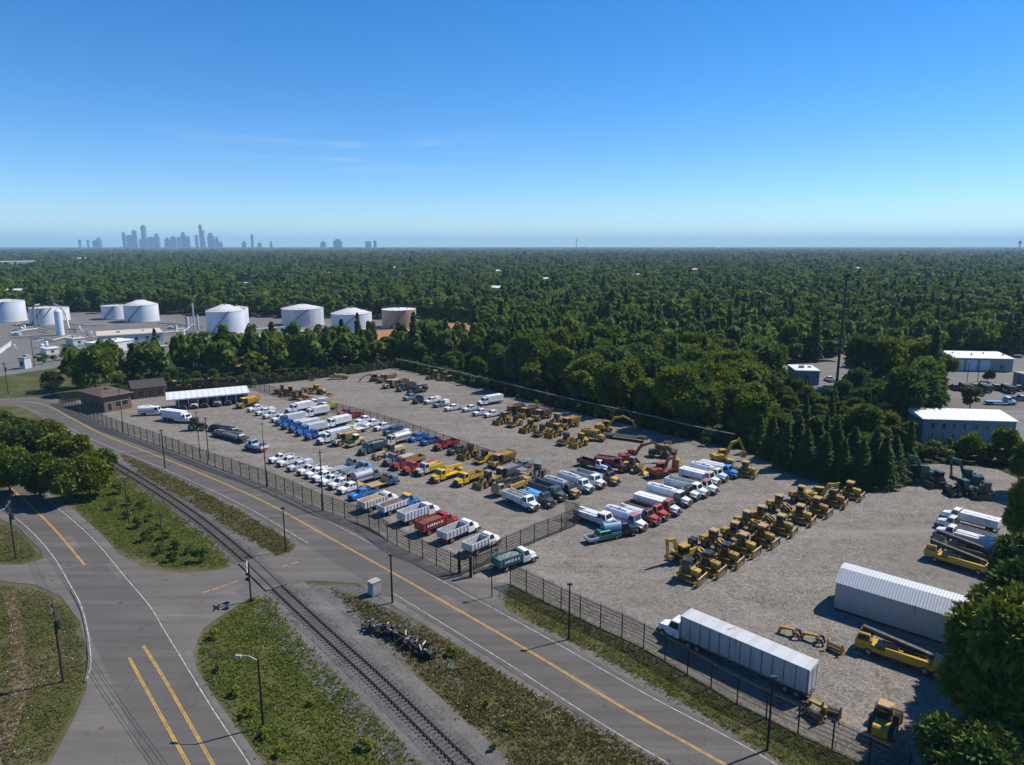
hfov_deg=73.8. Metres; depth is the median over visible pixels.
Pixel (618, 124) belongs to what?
sky
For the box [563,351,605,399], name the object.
broadleaf tree
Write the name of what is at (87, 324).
pipe line
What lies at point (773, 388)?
broadleaf tree
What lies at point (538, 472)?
wheel loader
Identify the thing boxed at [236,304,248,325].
storage tank
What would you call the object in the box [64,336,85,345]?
pump house
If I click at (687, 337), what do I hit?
broadleaf tree
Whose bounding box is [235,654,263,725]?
street lamp
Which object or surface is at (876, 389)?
broadleaf tree
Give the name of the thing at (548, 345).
broadleaf tree
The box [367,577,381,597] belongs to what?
utility cabinet
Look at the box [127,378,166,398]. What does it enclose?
workshop
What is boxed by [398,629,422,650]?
scrap heap
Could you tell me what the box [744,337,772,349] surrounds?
broadleaf tree
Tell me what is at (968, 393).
broadleaf tree
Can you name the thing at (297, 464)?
pickup truck
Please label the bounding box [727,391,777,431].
broadleaf tree
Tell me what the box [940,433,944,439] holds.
window
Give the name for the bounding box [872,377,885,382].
broadleaf tree
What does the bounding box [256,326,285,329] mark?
pipe line
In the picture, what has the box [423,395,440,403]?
pickup truck
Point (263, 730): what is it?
shrub
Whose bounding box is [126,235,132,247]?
skyscraper
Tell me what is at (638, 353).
broadleaf tree
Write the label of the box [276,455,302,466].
pickup truck
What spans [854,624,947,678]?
drill rig
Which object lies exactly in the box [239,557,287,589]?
level crossing
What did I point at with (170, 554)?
shrub
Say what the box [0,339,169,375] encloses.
service road
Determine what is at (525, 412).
haul truck
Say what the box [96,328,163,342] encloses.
tank farm office
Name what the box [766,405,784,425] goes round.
broadleaf tree
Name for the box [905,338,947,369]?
broadleaf tree
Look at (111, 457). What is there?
leafy tree
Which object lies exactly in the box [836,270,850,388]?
light mast
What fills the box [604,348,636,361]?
broadleaf tree
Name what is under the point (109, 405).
door
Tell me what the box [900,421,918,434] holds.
broadleaf tree
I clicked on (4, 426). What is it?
leafy tree
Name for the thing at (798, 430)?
pine tree
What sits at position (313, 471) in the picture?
pickup truck
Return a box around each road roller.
[180,381,192,389]
[226,378,240,386]
[273,385,288,393]
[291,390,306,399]
[343,433,364,447]
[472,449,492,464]
[505,415,522,427]
[532,424,549,436]
[555,432,573,445]
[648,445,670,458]
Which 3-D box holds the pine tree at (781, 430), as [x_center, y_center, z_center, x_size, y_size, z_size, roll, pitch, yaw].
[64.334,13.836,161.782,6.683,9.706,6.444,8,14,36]
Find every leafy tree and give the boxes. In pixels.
[0,410,13,421]
[0,421,13,445]
[0,443,28,493]
[2,422,47,453]
[4,415,37,425]
[10,451,56,497]
[35,418,66,432]
[36,430,72,457]
[36,457,87,502]
[59,433,95,458]
[71,453,114,497]
[79,447,117,471]
[909,709,1023,764]
[933,579,1023,736]
[964,582,984,601]
[972,555,1023,602]
[985,531,1018,574]
[1001,475,1023,532]
[1007,442,1023,479]
[1009,528,1023,558]
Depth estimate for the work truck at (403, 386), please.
240.22 m
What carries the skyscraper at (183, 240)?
on the ground at (235, 371)
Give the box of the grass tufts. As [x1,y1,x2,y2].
[0,524,862,764]
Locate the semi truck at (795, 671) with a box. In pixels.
[656,608,818,698]
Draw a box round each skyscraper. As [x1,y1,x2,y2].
[95,237,102,247]
[122,231,126,247]
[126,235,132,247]
[131,230,137,247]
[140,223,147,247]
[147,237,154,247]
[154,233,160,247]
[164,237,170,247]
[170,236,176,247]
[177,237,180,247]
[180,232,186,247]
[186,236,190,247]
[195,235,198,247]
[198,224,202,247]
[202,230,205,247]
[207,233,214,247]
[215,237,218,247]
[250,233,253,247]
[320,241,326,248]
[333,239,341,248]
[365,241,371,248]
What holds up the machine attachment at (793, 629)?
on the gravel yard at (768, 592)
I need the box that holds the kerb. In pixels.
[70,590,88,681]
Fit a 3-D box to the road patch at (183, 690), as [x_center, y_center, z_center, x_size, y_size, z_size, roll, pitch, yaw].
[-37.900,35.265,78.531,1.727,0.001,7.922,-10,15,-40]
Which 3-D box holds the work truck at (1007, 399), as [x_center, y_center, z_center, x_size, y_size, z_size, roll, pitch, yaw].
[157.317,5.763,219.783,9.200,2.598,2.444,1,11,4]
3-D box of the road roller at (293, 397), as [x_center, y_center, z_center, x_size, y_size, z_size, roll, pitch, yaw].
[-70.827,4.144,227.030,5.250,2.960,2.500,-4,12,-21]
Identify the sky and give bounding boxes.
[0,0,1023,248]
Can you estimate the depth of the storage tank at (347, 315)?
412.38 m
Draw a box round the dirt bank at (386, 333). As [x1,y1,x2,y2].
[234,322,469,366]
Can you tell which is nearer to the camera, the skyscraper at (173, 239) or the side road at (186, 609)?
the side road at (186, 609)
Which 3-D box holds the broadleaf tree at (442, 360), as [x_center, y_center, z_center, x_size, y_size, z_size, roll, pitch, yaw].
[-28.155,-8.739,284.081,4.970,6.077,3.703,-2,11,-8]
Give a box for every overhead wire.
[7,510,49,609]
[8,508,51,607]
[9,504,52,601]
[10,502,53,598]
[50,611,149,764]
[52,609,154,764]
[55,601,167,764]
[55,606,162,764]
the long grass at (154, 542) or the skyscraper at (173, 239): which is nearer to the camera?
the long grass at (154, 542)
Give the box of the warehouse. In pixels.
[0,261,32,264]
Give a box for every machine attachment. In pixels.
[777,625,801,639]
[798,702,824,727]
[800,631,825,646]
[801,695,828,718]
[821,700,841,722]
[823,638,845,658]
[939,482,951,488]
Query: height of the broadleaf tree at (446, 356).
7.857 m
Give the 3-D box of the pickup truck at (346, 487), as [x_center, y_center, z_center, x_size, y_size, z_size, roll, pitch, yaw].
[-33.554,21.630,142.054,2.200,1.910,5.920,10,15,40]
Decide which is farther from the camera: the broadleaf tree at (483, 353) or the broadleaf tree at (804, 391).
the broadleaf tree at (483, 353)
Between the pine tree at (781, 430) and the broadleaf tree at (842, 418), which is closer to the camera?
the pine tree at (781, 430)
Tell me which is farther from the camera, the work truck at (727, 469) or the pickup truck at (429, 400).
the pickup truck at (429, 400)
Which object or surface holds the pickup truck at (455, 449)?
on the gravel yard at (768, 592)
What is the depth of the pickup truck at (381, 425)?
189.02 m
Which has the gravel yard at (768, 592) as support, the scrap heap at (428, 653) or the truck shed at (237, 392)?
the truck shed at (237, 392)
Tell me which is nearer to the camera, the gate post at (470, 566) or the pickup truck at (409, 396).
the gate post at (470, 566)
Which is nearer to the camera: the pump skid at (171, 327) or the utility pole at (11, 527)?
the utility pole at (11, 527)
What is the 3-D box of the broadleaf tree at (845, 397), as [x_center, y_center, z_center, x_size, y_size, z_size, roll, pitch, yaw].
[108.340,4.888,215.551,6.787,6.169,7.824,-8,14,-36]
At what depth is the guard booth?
283.41 m
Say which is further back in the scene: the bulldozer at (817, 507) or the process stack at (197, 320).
the process stack at (197, 320)
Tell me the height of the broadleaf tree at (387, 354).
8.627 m
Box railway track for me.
[114,462,481,764]
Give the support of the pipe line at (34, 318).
on the tank farm yard at (8, 357)
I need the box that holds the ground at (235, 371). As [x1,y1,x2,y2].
[13,279,1023,764]
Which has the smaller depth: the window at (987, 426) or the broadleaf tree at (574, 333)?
the window at (987, 426)
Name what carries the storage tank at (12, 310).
on the tank farm yard at (8, 357)
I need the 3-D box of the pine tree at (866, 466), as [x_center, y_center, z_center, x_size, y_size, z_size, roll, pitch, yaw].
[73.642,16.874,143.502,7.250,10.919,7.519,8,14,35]
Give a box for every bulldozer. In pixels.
[676,556,707,587]
[696,549,726,579]
[714,540,744,569]
[733,530,761,558]
[739,460,758,479]
[751,522,780,549]
[770,512,797,538]
[789,502,816,526]
[806,495,832,518]
[824,487,848,509]
[840,480,865,501]
[921,470,946,488]
[967,480,995,499]
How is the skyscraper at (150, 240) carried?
on the ground at (235, 371)
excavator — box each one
[358,373,380,381]
[594,415,636,432]
[618,441,667,462]
[647,455,675,479]
[664,538,698,565]
[709,438,746,463]
[803,482,839,503]
[907,453,937,484]
[949,456,983,486]
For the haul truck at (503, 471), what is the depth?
148.12 m
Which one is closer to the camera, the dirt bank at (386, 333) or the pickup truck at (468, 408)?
the pickup truck at (468, 408)
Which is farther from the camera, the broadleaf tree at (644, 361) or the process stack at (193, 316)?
the process stack at (193, 316)
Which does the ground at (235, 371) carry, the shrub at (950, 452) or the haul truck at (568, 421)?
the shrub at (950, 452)
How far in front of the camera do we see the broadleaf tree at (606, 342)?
263.83 m
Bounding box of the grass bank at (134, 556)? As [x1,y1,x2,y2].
[67,479,225,569]
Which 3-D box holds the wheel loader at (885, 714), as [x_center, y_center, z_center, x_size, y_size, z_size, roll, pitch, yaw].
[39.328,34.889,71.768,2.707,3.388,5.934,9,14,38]
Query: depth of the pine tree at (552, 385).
234.03 m
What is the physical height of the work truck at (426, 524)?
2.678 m
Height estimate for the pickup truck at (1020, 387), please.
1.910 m
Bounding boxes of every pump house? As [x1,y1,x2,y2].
[39,345,58,354]
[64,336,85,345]
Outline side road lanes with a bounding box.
[0,485,253,764]
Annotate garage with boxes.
[944,351,1014,371]
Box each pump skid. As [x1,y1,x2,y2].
[15,323,25,330]
[34,339,48,347]
[73,324,84,332]
[85,329,94,337]
[166,323,177,328]
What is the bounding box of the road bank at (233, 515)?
[142,466,283,549]
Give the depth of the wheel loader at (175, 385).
240.71 m
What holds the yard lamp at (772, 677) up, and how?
on the grass strip
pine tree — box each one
[489,369,496,378]
[500,338,506,347]
[507,325,515,344]
[542,319,549,333]
[544,366,560,392]
[568,337,577,356]
[578,337,586,353]
[586,330,597,349]
[604,353,623,406]
[612,335,617,345]
[628,321,636,340]
[648,364,656,410]
[668,335,679,359]
[700,335,709,352]
[714,356,720,362]
[748,414,766,451]
[755,415,779,459]
[770,421,785,459]
[770,421,797,468]
[782,415,805,467]
[786,428,818,476]
[801,397,810,425]
[803,420,824,470]
[806,432,837,481]
[816,418,844,473]
[823,414,830,431]
[826,391,836,416]
[827,439,855,485]
[832,381,838,406]
[844,438,878,489]
[847,426,863,472]
[865,428,882,481]
[870,435,902,489]
[882,434,912,484]
[895,419,920,474]
[930,325,947,385]
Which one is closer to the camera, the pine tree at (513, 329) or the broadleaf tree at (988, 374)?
the broadleaf tree at (988, 374)
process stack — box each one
[185,317,188,327]
[191,302,195,331]
[196,314,198,329]
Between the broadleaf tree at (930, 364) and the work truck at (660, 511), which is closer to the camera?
the work truck at (660, 511)
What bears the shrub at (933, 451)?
on the ground at (235, 371)
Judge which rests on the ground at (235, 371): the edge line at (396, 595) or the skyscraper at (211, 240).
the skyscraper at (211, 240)
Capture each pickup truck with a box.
[247,404,267,411]
[254,406,275,415]
[262,410,283,418]
[268,453,294,463]
[270,414,283,421]
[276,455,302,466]
[286,458,313,471]
[296,464,323,474]
[304,466,331,477]
[310,470,338,481]
[318,473,346,485]
[327,476,352,488]
[336,481,364,493]
[337,408,355,414]
[347,487,377,499]
[348,411,362,416]
[355,415,374,422]
[365,418,383,427]
[373,422,393,430]
[382,424,403,434]
[402,393,415,400]
[402,428,416,434]
[408,432,428,441]
[419,436,440,445]
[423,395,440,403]
[432,399,449,407]
[444,404,462,410]
[446,444,466,454]
[461,404,480,411]
[472,408,488,415]
[483,409,500,417]
[517,458,533,471]
[584,528,621,543]
[824,376,835,381]
[948,384,960,390]
[992,384,1002,390]
[1011,395,1023,400]
[1014,384,1023,390]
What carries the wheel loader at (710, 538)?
on the gravel yard at (768, 592)
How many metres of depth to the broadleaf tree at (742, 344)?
260.94 m
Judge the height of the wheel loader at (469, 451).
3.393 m
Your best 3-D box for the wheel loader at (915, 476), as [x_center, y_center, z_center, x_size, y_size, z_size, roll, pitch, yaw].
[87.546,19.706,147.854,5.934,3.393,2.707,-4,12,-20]
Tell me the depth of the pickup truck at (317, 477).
148.13 m
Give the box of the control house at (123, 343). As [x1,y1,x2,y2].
[83,338,133,350]
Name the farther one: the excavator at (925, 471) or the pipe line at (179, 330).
the pipe line at (179, 330)
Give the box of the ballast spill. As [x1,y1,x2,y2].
[253,602,423,764]
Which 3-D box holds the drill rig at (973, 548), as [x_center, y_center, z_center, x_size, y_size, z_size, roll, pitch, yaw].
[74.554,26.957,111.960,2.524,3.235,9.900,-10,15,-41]
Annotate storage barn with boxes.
[833,562,968,644]
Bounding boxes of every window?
[115,400,121,406]
[121,399,127,405]
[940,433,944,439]
[952,423,956,429]
[985,424,989,430]
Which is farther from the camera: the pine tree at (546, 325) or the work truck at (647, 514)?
the pine tree at (546, 325)
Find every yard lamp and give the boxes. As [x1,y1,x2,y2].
[159,430,165,468]
[203,418,208,459]
[280,507,285,549]
[388,554,392,602]
[489,565,493,596]
[567,583,572,639]
[766,675,776,750]
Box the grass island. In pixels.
[0,523,39,562]
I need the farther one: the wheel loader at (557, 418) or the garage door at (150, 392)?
the garage door at (150, 392)
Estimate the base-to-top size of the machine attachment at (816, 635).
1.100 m
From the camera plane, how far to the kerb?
89.81 m
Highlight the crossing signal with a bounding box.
[245,561,253,602]
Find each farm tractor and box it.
[188,417,207,430]
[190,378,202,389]
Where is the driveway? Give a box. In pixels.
[448,573,508,608]
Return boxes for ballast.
[94,447,492,764]
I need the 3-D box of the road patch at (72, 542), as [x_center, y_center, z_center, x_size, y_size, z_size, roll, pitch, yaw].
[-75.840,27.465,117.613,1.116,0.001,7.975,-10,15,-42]
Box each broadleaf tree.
[39,370,65,391]
[69,342,115,388]
[110,371,123,385]
[135,374,144,379]
[159,372,170,380]
[170,369,178,379]
[178,372,190,380]
[191,370,201,377]
[207,368,219,377]
[239,362,251,374]
[254,365,263,373]
[264,365,270,371]
[274,354,288,368]
[367,353,377,360]
[378,343,393,358]
[392,343,403,357]
[422,356,433,365]
[439,354,445,366]
[444,352,451,368]
[447,356,458,368]
[448,350,464,369]
[464,352,475,365]
[467,356,482,375]
[479,349,488,361]
[479,361,487,372]
[482,325,510,348]
[486,343,504,380]
[490,347,509,379]
[503,347,526,387]
[509,331,545,386]
[518,361,543,385]
[539,351,560,381]
[542,338,559,384]
[544,325,572,347]
[545,346,574,395]
[562,371,581,396]
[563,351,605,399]
[566,370,596,400]
[573,329,597,337]
[574,333,603,353]
[574,346,602,360]
[575,331,589,336]
[590,359,633,406]
[593,325,624,338]
[595,336,612,346]
[597,344,618,355]
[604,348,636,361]
[609,338,629,346]
[619,347,644,357]
[619,355,646,406]
[625,377,643,402]
[627,342,652,354]
[629,332,644,343]
[630,330,664,353]
[633,377,657,411]
[634,377,671,419]
[637,355,654,377]
[643,352,667,376]
[651,363,700,424]
[655,357,691,371]
[657,332,681,343]
[661,342,691,358]
[670,381,727,433]
[676,361,701,369]
[679,347,714,362]
[680,330,710,343]
[688,343,710,350]
[689,366,715,423]
[690,360,725,380]
[692,342,722,351]
[709,350,723,356]
[710,337,737,350]
[710,380,728,428]
[715,368,744,385]
[716,361,742,379]
[720,347,757,362]
[720,401,733,429]
[721,358,741,367]
[722,383,756,430]
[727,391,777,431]
[731,391,772,433]
[735,363,764,383]
[739,338,752,349]
[740,332,763,341]
[742,358,772,387]
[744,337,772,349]
[744,381,767,393]
[754,342,789,383]
[764,368,783,395]
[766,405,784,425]
[768,412,792,431]
[775,385,794,402]
[777,340,787,346]
[778,390,798,409]
[780,394,799,415]
[790,378,803,392]
[791,408,802,420]
[796,383,814,400]
[804,414,825,435]
[806,391,819,404]
[810,397,828,408]
[811,403,828,416]
[820,387,838,399]
[830,414,849,433]
[835,400,850,412]
[836,379,852,400]
[837,405,850,414]
[842,332,887,378]
[842,368,872,382]
[843,388,855,399]
[843,407,852,419]
[843,421,859,437]
[846,368,870,388]
[847,387,872,403]
[848,397,863,407]
[848,402,887,435]
[850,431,872,454]
[869,364,950,421]
[870,382,885,403]
[871,335,912,378]
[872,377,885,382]
[875,401,897,413]
[880,425,893,438]
[881,409,902,426]
[889,425,906,438]
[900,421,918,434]
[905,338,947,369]
[910,355,949,393]
[916,355,941,365]
[943,351,960,375]
[955,431,988,460]
[961,385,985,408]
[982,369,996,379]
[989,425,1023,461]
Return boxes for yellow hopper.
[671,457,679,472]
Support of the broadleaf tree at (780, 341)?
on the ground at (235, 371)
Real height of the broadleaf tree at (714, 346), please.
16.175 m
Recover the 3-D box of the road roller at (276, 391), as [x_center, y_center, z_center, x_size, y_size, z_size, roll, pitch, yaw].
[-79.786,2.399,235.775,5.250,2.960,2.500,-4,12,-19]
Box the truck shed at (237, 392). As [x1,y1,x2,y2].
[166,385,249,408]
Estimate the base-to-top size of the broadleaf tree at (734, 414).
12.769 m
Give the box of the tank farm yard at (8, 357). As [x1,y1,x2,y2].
[0,311,424,370]
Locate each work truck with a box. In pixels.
[137,405,160,415]
[160,408,191,423]
[178,400,189,409]
[190,399,200,408]
[201,398,211,407]
[213,397,222,406]
[224,396,233,404]
[244,439,268,451]
[274,411,305,425]
[280,417,309,429]
[284,400,312,412]
[287,417,319,432]
[294,420,327,436]
[297,394,317,401]
[303,428,325,439]
[305,404,329,416]
[310,397,327,405]
[315,426,351,444]
[320,402,338,408]
[326,414,351,428]
[329,457,359,473]
[340,460,374,477]
[345,421,368,431]
[351,467,383,482]
[356,490,398,512]
[357,438,387,455]
[365,473,399,489]
[376,492,420,515]
[382,452,413,465]
[386,430,410,442]
[389,453,425,470]
[390,378,408,387]
[395,381,416,391]
[396,501,441,524]
[400,459,439,474]
[406,384,427,393]
[411,394,428,403]
[413,460,444,476]
[414,511,458,535]
[428,463,463,483]
[432,438,458,450]
[437,518,480,542]
[452,469,483,486]
[462,530,501,555]
[476,393,503,406]
[491,546,538,572]
[502,488,540,511]
[519,487,557,507]
[528,478,568,501]
[542,475,581,498]
[557,470,595,493]
[570,467,607,488]
[573,506,615,523]
[576,456,611,472]
[580,427,606,441]
[592,470,621,485]
[600,519,637,539]
[604,504,649,531]
[616,503,661,526]
[624,498,670,520]
[633,491,682,516]
[646,482,693,507]
[664,475,710,498]
[664,484,701,501]
[678,466,721,485]
[690,461,729,481]
[698,459,739,478]
[701,478,719,494]
[932,523,996,550]
[934,514,1000,538]
[939,507,1001,531]
[958,382,971,387]
[977,382,993,392]
[983,396,1016,404]
[1000,383,1017,392]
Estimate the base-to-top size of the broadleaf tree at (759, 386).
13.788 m
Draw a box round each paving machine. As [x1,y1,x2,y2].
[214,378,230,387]
[506,467,529,478]
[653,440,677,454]
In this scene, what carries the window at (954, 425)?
in the blue building at (942, 424)
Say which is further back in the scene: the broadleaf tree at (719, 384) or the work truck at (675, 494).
the broadleaf tree at (719, 384)
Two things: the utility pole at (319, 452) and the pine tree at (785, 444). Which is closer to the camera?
the utility pole at (319, 452)
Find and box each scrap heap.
[361,616,385,635]
[376,622,407,641]
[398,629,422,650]
[413,640,440,662]
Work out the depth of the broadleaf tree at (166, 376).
253.36 m
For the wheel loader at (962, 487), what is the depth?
138.76 m
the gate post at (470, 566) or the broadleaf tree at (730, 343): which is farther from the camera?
the broadleaf tree at (730, 343)
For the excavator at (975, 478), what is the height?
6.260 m
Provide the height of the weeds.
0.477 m
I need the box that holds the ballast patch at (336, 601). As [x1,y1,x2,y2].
[309,584,487,692]
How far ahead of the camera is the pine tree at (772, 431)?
161.84 m
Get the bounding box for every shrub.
[37,356,46,362]
[106,498,117,507]
[111,482,125,490]
[121,510,131,516]
[125,495,134,503]
[131,516,142,526]
[135,499,145,507]
[140,527,154,539]
[144,512,153,518]
[155,542,165,551]
[162,527,172,535]
[165,550,179,560]
[170,539,181,547]
[184,545,192,552]
[190,547,208,561]
[209,627,219,638]
[214,662,222,670]
[231,683,240,695]
[240,704,255,716]
[250,379,256,385]
[259,725,269,737]
[274,742,287,756]
[305,699,314,704]
[358,736,375,747]
[445,645,457,655]
[483,698,489,706]
[489,742,497,748]
[503,720,513,730]
[593,410,600,417]
[659,426,668,434]
[701,437,710,445]
[922,447,939,459]
[939,446,947,458]
[944,449,955,459]
[956,451,967,457]
[972,450,987,462]
[990,451,1006,464]
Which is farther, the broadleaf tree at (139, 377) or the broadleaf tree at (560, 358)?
the broadleaf tree at (139, 377)
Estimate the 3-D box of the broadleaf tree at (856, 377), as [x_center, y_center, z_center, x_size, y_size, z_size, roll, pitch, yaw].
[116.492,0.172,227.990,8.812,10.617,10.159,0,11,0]
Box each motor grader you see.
[304,384,325,394]
[371,442,404,460]
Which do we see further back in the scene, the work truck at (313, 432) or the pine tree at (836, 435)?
the work truck at (313, 432)
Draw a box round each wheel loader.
[165,380,181,390]
[203,378,216,387]
[279,385,297,396]
[425,370,440,379]
[436,371,451,380]
[456,443,478,461]
[471,469,497,490]
[492,411,510,425]
[518,418,537,433]
[529,462,544,478]
[544,423,562,438]
[546,412,562,427]
[568,432,588,448]
[622,456,648,474]
[680,535,714,561]
[699,527,734,552]
[720,520,754,540]
[726,458,744,477]
[733,509,768,532]
[751,504,775,526]
[766,493,795,513]
[788,484,812,504]
[867,698,903,743]
[906,465,919,483]
[942,478,974,497]
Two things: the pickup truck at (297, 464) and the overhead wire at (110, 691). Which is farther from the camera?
the pickup truck at (297, 464)
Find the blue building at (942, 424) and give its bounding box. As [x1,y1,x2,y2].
[908,407,1018,443]
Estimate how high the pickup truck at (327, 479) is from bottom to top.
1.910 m
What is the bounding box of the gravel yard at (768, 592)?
[64,368,1017,764]
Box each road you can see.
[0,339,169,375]
[0,398,786,764]
[0,492,367,764]
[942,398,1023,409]
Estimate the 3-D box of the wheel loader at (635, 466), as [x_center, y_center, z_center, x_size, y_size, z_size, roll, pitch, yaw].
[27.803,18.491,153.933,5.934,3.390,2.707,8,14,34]
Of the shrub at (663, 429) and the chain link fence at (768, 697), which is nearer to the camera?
the chain link fence at (768, 697)
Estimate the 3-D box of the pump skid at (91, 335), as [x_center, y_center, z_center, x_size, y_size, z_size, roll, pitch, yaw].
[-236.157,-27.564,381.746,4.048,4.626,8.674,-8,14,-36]
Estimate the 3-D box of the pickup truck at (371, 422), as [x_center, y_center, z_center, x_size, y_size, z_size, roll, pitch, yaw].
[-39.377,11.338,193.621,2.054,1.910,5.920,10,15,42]
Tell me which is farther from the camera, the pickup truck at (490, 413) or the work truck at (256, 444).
the pickup truck at (490, 413)
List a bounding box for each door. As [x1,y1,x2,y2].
[107,402,112,410]
[137,390,144,397]
[147,389,154,396]
[157,388,164,395]
[958,360,963,370]
[966,360,976,370]
[979,360,990,370]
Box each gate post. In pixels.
[457,551,460,573]
[469,555,472,577]
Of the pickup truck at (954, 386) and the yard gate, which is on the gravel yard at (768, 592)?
the yard gate
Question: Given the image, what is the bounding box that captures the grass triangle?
[197,598,384,764]
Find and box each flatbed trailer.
[206,424,242,431]
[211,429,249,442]
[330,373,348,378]
[602,432,647,440]
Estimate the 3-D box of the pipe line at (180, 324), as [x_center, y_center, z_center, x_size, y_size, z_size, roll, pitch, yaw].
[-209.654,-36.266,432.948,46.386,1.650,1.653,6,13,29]
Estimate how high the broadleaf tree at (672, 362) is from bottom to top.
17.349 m
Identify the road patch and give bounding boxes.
[64,534,79,549]
[106,560,126,579]
[166,670,199,708]
[234,584,266,596]
[297,520,324,534]
[432,594,470,614]
[565,673,606,697]
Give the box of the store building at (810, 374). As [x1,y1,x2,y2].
[787,364,820,384]
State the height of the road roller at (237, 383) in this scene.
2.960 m
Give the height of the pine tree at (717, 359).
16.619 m
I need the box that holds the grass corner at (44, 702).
[0,585,84,764]
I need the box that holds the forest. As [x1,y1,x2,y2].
[0,247,1023,378]
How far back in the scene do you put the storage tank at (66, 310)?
469.12 m
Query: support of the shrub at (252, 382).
on the gravel yard at (768, 592)
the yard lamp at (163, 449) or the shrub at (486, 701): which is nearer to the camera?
the shrub at (486, 701)
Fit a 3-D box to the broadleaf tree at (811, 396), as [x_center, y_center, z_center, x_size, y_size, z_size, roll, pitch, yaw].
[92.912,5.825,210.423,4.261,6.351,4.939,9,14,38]
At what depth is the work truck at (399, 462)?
156.26 m
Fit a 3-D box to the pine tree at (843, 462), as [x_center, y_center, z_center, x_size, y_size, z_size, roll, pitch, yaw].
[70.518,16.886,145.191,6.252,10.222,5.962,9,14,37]
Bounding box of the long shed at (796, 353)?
[791,351,803,354]
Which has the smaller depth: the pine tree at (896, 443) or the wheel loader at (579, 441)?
the pine tree at (896, 443)
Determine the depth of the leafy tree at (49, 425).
166.62 m
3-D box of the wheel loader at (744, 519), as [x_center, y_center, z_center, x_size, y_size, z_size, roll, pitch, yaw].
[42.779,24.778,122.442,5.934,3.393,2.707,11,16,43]
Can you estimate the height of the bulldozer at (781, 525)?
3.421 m
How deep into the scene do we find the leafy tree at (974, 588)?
81.28 m
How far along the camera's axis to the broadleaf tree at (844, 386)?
221.06 m
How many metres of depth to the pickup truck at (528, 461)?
156.30 m
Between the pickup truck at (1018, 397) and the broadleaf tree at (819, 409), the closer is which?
the broadleaf tree at (819, 409)
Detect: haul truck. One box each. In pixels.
[235,395,260,408]
[331,429,360,446]
[377,372,396,382]
[382,378,402,388]
[487,449,516,468]
[494,461,521,479]
[504,403,525,416]
[517,405,538,418]
[531,406,553,421]
[559,414,580,429]
[594,454,627,472]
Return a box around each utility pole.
[1,362,8,394]
[5,500,16,558]
[50,600,64,682]
[117,389,123,431]
[123,478,129,523]
[157,512,163,544]
[196,413,200,458]
[261,441,266,486]
[317,450,323,510]
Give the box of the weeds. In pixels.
[121,454,670,764]
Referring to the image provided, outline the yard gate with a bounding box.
[473,548,497,573]
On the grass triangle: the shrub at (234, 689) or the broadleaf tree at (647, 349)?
the shrub at (234, 689)
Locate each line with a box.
[0,399,777,764]
[9,328,49,333]
[9,335,70,341]
[10,401,726,764]
[11,488,298,764]
[32,304,39,327]
[53,303,77,329]
[69,323,105,326]
[158,322,204,327]
[163,324,192,333]
[176,328,184,336]
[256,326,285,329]
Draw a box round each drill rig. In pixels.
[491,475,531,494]
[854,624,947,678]
[924,539,989,577]
[930,529,995,559]
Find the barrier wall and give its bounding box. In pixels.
[0,341,11,352]
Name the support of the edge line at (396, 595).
on the road at (714, 742)
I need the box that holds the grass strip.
[504,588,855,764]
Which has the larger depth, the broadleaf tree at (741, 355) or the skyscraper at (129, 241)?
the skyscraper at (129, 241)
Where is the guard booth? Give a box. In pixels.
[17,354,31,368]
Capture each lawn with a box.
[0,357,125,416]
[860,420,910,459]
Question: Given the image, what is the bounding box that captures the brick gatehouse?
[76,386,132,412]
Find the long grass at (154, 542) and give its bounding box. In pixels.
[63,468,422,764]
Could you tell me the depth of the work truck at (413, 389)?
236.01 m
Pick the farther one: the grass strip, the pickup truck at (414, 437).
the pickup truck at (414, 437)
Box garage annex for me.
[1012,371,1023,387]
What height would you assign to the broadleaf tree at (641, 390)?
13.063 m
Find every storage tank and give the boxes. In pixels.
[0,298,27,322]
[27,305,58,325]
[52,305,70,320]
[100,303,123,319]
[122,298,159,322]
[205,303,245,334]
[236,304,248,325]
[281,303,324,326]
[331,306,371,330]
[381,306,415,328]
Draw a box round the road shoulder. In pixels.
[0,397,730,764]
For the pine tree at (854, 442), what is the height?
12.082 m
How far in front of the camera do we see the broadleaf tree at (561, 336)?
257.70 m
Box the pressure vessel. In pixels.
[53,309,64,335]
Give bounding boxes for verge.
[0,411,860,764]
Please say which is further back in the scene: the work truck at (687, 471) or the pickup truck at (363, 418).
the pickup truck at (363, 418)
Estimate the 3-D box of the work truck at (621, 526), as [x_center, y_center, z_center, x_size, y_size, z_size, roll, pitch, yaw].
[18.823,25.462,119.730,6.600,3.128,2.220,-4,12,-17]
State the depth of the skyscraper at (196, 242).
9490.18 m
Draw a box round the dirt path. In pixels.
[0,590,25,764]
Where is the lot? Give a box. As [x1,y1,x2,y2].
[783,346,1023,463]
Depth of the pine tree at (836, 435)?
148.97 m
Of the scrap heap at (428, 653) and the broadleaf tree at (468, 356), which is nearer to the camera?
the scrap heap at (428, 653)
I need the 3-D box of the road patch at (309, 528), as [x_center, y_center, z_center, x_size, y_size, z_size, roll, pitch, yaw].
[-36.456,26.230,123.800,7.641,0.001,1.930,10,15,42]
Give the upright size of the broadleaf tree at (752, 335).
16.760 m
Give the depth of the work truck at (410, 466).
152.52 m
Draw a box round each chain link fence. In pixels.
[58,360,392,402]
[59,393,459,575]
[246,378,548,474]
[395,358,734,448]
[459,500,578,576]
[510,563,914,764]
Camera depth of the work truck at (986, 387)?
237.67 m
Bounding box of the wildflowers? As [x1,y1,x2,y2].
[6,471,771,756]

